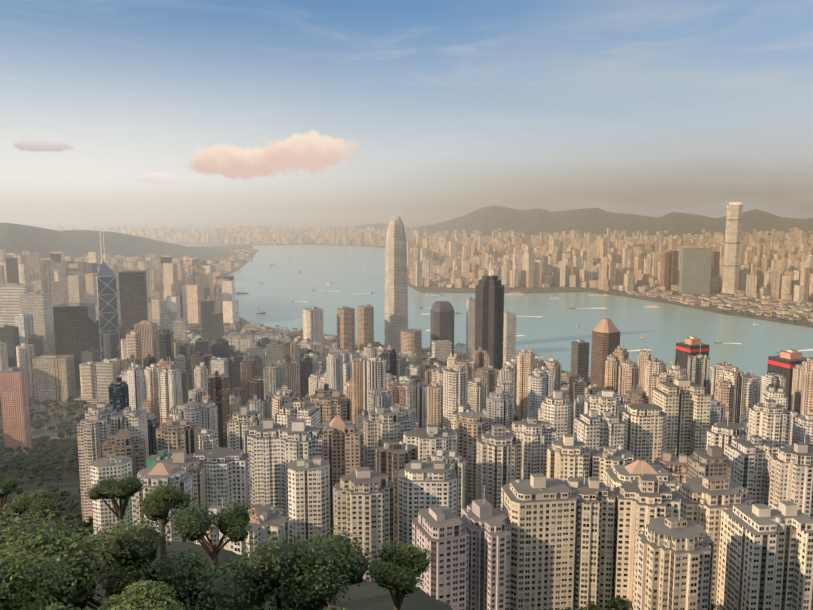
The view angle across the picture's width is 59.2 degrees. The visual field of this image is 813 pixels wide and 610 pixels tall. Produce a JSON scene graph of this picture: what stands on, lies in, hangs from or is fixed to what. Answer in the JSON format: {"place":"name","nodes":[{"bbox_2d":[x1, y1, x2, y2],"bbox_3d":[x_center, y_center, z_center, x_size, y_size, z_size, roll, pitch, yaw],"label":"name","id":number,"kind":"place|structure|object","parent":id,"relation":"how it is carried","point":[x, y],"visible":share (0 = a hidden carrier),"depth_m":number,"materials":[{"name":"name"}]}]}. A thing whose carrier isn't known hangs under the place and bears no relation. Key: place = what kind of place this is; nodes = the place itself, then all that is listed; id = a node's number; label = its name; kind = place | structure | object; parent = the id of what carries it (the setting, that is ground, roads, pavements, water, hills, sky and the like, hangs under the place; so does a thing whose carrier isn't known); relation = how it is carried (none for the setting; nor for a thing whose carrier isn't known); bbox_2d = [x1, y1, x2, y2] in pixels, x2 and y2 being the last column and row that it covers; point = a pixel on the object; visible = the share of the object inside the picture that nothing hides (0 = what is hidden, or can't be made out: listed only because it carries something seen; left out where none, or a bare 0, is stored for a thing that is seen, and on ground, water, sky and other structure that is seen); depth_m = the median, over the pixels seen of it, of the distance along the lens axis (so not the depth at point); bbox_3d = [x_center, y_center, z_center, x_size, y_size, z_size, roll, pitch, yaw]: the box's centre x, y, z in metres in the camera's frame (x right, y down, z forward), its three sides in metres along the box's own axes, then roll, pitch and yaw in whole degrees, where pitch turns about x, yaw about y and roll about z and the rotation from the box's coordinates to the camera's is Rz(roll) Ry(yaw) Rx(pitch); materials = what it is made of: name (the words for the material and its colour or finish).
{"place":"outdoors","nodes":[
{"label":"outdoors","id":0,"kind":"place"},
{"bbox_2d":[0,223,252,262],"bbox_3d":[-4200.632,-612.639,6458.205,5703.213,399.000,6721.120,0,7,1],"label":"hill","id":1,"kind":"structure","parent":0,"point":[45,242],"depth_m":5601.50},
{"bbox_2d":[0,439,452,609],"bbox_3d":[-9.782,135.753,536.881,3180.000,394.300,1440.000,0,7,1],"label":"hill terrain","id":2,"kind":"structure","parent":0,"point":[366,595],"depth_m":159.85,"materials":[{"name":"green plant"}]},
{"bbox_2d":[0,307,812,609],"bbox_3d":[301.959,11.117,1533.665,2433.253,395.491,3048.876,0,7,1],"label":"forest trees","id":3,"kind":"object","parent":2,"relation":"on","point":[46,563],"visible":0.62,"depth_m":59.12,"materials":[{"name":"green plant"}]},
{"bbox_2d":[77,343,812,609],"bbox_3d":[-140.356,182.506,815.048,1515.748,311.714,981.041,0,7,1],"label":"apartment towers","id":4,"kind":"structure","parent":2,"relation":"on","point":[520,482],"depth_m":490.68,"materials":[{"name":"beige concrete"}]},
{"bbox_2d":[166,223,409,233],"bbox_3d":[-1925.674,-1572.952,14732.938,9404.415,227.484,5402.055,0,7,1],"label":"hills","id":5,"kind":"structure","parent":0,"point":[381,226],"depth_m":14193.00,"materials":[{"name":"grey"}]},
{"bbox_2d":[0,249,590,438],"bbox_3d":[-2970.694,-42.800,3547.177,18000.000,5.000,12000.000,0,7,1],"label":"ground","id":6,"kind":"structure","parent":0,"point":[45,431],"depth_m":1457.15,"materials":[{"name":"grey"}]},
{"bbox_2d":[0,202,806,455],"bbox_3d":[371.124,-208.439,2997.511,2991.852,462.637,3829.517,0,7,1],"label":"skyscrapers","id":7,"kind":"structure","parent":6,"relation":"on","point":[490,327],"depth_m":1678.91,"materials":[{"name":"grey glass"}]},
{"bbox_2d":[0,219,812,386],"bbox_3d":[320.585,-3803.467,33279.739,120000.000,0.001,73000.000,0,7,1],"label":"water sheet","id":8,"kind":"object","parent":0,"point":[554,331],"depth_m":2936.86,"materials":[{"name":"teal liquid"}]},
{"bbox_2d":[155,250,786,419],"bbox_3d":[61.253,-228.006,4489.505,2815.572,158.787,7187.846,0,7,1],"label":"boats","id":9,"kind":"object","parent":8,"relation":"on","point":[460,345],"visible":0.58,"depth_m":3124.30,"materials":[{"name":"white metal"}]},
{"bbox_2d":[297,283,812,368],"bbox_3d":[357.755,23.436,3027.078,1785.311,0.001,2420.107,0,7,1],"label":"boat wakes","id":10,"kind":"object","parent":8,"relation":"on","point":[584,308],"visible":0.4,"depth_m":2850.01,"materials":[{"name":"liquid"}]},
{"bbox_2d":[0,0,812,218],"label":"sky","id":11,"kind":"structure","parent":0,"point":[110,109],"materials":[{"name":"blue"}]},
{"bbox_2d":[14,219,812,327],"bbox_3d":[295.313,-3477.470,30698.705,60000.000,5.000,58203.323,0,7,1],"label":"ground","id":12,"kind":"structure","parent":0,"point":[134,224],"depth_m":22270.30,"materials":[{"name":"grey"}]},
{"bbox_2d":[0,224,812,407],"bbox_3d":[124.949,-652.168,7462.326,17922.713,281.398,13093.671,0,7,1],"label":"city buildings","id":13,"kind":"structure","parent":12,"relation":"on","point":[775,266],"depth_m":3454.63,"materials":[{"name":"beige concrete"}]},
{"bbox_2d":[409,205,812,239],"bbox_3d":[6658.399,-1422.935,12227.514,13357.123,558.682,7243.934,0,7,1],"label":"mountain range","id":14,"kind":"structure","parent":0,"point":[488,220],"depth_m":11408.63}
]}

